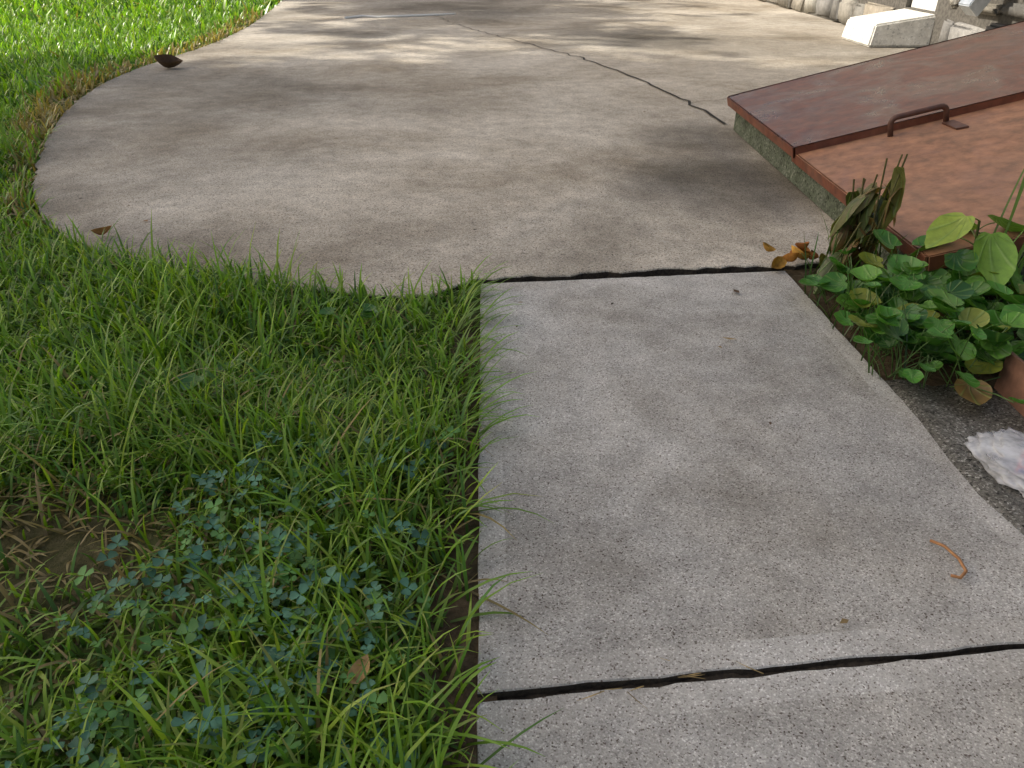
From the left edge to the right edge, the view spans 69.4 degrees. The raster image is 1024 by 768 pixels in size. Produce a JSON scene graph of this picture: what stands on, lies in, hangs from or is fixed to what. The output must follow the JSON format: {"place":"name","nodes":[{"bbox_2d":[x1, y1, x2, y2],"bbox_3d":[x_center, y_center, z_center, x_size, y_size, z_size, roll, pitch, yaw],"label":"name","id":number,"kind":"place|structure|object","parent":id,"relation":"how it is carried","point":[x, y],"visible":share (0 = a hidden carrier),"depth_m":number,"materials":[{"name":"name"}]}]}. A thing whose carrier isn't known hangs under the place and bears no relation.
{"place":"outdoors","nodes":[
{"label":"outdoors","id":0,"kind":"place"},
{"bbox_2d":[0,0,562,767],"bbox_3d":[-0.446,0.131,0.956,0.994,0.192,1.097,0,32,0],"label":"lawn grass","id":1,"kind":"structure","parent":0,"point":[294,396],"depth_m":0.96,"materials":[{"name":"green plant"}]},
{"bbox_2d":[0,80,72,244],"bbox_3d":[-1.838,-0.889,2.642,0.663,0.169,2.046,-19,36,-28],"label":"lawn grass","id":2,"kind":"structure","parent":1,"relation":"on","point":[19,189],"depth_m":2.63,"materials":[{"name":"green plant"}]},
{"bbox_2d":[0,3,259,110],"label":"lawn grass","id":3,"kind":"structure","parent":1,"relation":"on","point":[39,47],"depth_m":4.96,"materials":[{"name":"green plant"}]},
{"bbox_2d":[0,0,281,27],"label":"lawn grass","id":4,"kind":"structure","parent":1,"relation":"on","point":[8,8],"depth_m":7.30,"materials":[{"name":"green plant"}]},
{"bbox_2d":[4,416,460,767],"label":"clover","id":5,"kind":"object","parent":1,"relation":"on","point":[191,637],"depth_m":0.84,"materials":[{"name":"green plant"}]},
{"bbox_2d":[0,208,489,453],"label":"lawn grass","id":6,"kind":"structure","parent":1,"relation":"on","point":[239,282],"depth_m":1.52,"materials":[{"name":"green plant"}]},
{"bbox_2d":[391,254,552,755],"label":"grass","id":7,"kind":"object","parent":1,"relation":"on","point":[483,431],"visible":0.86,"depth_m":1.27,"materials":[{"name":"green plant"}]},
{"bbox_2d":[32,0,918,300],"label":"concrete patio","id":8,"kind":"structure","parent":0,"point":[370,150],"depth_m":2.79,"materials":[{"name":"grey concrete"}]},
{"bbox_2d":[344,13,455,18],"bbox_3d":[-1.056,-3.497,7.021,1.082,0.027,0.123,-10,33,-15],"label":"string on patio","id":9,"kind":"object","parent":8,"relation":"on","point":[386,16],"visible":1,"depth_m":6.96,"materials":[{"name":"white"}]},
{"bbox_2d":[91,54,818,683],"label":"dead leaves","id":10,"kind":"object","parent":8,"relation":"on","point":[169,60],"visible":0.94,"depth_m":1.78,"materials":[{"name":"brown plant"}]},
{"bbox_2d":[78,7,848,622],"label":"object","id":11,"kind":"object","parent":8,"relation":"on","point":[612,303],"visible":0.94,"depth_m":1.61,"materials":[{"name":"brown plant"}]},
{"bbox_2d":[434,15,725,123],"bbox_3d":[0.169,-2.334,5.131,0.244,0.001,4.962,-11,33,-17],"label":"patio crack","id":12,"kind":"object","parent":8,"relation":"on","point":[708,112],"visible":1,"depth_m":3.80,"materials":[{"name":"black concrete"}]},
{"bbox_2d":[733,112,1023,296],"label":"concrete curb","id":13,"kind":"object","parent":8,"relation":"on","point":[778,158],"visible":0.1,"depth_m":2.37,"materials":[{"name":"grey concrete"}]},
{"bbox_2d":[727,21,1023,157],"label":"cellar door","id":14,"kind":"structure","parent":13,"relation":"on","point":[957,76],"depth_m":2.53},
{"bbox_2d":[887,103,968,136],"bbox_3d":[1.216,-0.761,2.166,0.191,0.100,0.098,0,32,0],"label":"door handle","id":15,"kind":"object","parent":14,"relation":"attached to","point":[953,124],"visible":1,"depth_m":2.18,"materials":[{"name":"brown metal"}]},
{"bbox_2d":[791,100,1023,271],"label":"cellar door","id":16,"kind":"structure","parent":13,"relation":"on","point":[975,168],"depth_m":1.96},
{"bbox_2d":[842,9,935,46],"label":"concrete block","id":17,"kind":"structure","parent":8,"relation":"on","point":[903,28],"depth_m":5.14,"materials":[{"name":"paint"}]},
{"bbox_2d":[761,0,1023,42],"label":"house wall stones","id":18,"kind":"object","parent":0,"point":[843,11],"visible":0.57,"depth_m":5.84,"materials":[{"name":"beige stone"}]},
{"bbox_2d":[784,267,1020,386],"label":"bed soil","id":19,"kind":"structure","parent":0,"point":[935,378],"depth_m":1.45,"materials":[{"name":"brown soil"}]},
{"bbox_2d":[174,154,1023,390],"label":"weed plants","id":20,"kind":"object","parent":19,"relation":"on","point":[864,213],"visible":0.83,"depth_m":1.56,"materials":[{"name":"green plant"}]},
{"bbox_2d":[797,207,1023,380],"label":"bed grass tufts","id":21,"kind":"object","parent":19,"relation":"on","point":[867,346],"visible":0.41,"depth_m":1.50,"materials":[{"name":"green plant"}]},
{"bbox_2d":[801,229,1023,404],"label":"violet plants","id":22,"kind":"object","parent":19,"relation":"on","point":[981,350],"visible":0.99,"depth_m":1.38,"materials":[{"name":"green plant"}]},
{"bbox_2d":[885,379,1023,534],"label":"gravel","id":23,"kind":"structure","parent":19,"relation":"on","point":[950,419],"depth_m":1.22,"materials":[{"name":"grey gravel"}]},
{"bbox_2d":[966,432,1023,496],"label":"plastic bag","id":24,"kind":"object","parent":23,"relation":"on","point":[1015,449],"visible":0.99,"depth_m":1.14,"materials":[{"name":"white plastic"}]},
{"bbox_2d":[1016,461,1023,474],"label":"wrapper","id":25,"kind":"object","parent":24,"relation":"in","point":[1020,468],"visible":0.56,"depth_m":1.11,"materials":[{"name":"white plastic"}]},
{"bbox_2d":[994,352,1023,416],"bbox_3d":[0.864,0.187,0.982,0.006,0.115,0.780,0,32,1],"label":"terracotta pot","id":26,"kind":"object","parent":23,"relation":"on","point":[1009,382],"visible":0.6,"depth_m":1.28,"materials":[{"name":"orange ceramic"}]},
{"bbox_2d":[984,169,1023,302],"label":"tall grass stalks","id":27,"kind":"object","parent":19,"relation":"on","point":[1021,251],"depth_m":1.53,"materials":[{"name":"plant"}]},
{"bbox_3d":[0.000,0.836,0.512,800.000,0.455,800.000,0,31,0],"label":"soil","id":28,"kind":"structure","parent":0,"visible":0},
{"bbox_2d":[497,651,995,700],"bbox_3d":[0.315,0.039,1.323,0.790,0.038,1.235,0,32,0],"label":"pavement joint","id":29,"kind":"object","parent":28,"relation":"on","point":[736,675],"depth_m":0.83,"materials":[{"name":"black"}]},
{"bbox_2d":[477,271,1023,699],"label":"walkway slab","id":30,"kind":"structure","parent":28,"relation":"on","point":[697,509],"depth_m":1.06,"materials":[{"name":"concrete"}]},
{"bbox_2d":[930,539,967,578],"bbox_3d":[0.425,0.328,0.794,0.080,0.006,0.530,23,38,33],"label":"twig on slab","id":31,"kind":"object","parent":30,"relation":"on","point":[958,558],"visible":1,"depth_m":0.96,"materials":[{"name":"brown wood"}]},
{"bbox_2d":[477,649,1023,767],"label":"walkway slab","id":32,"kind":"structure","parent":28,"relation":"on","point":[963,711],"depth_m":0.77,"materials":[{"name":"concrete"}]},
{"bbox_2d":[580,657,763,707],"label":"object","id":33,"kind":"object","parent":32,"relation":"on","point":[693,674],"visible":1,"depth_m":0.81,"materials":[{"name":"brown plant"}]},
{"bbox_2d":[760,0,1023,44],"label":"house wall mortar","id":34,"kind":"object","parent":28,"relation":"on","point":[943,11],"visible":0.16,"depth_m":4.94,"materials":[{"name":"grey concrete"}]},
{"bbox_2d":[911,0,937,11],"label":"basement window frame","id":35,"kind":"object","parent":34,"relation":"attached to","point":[928,5],"visible":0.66,"depth_m":5.24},
{"bbox_2d":[959,0,990,16],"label":"downspout","id":36,"kind":"object","parent":34,"relation":"attached to","point":[973,7],"visible":1,"depth_m":4.29,"materials":[{"name":"metal"}]}
]}

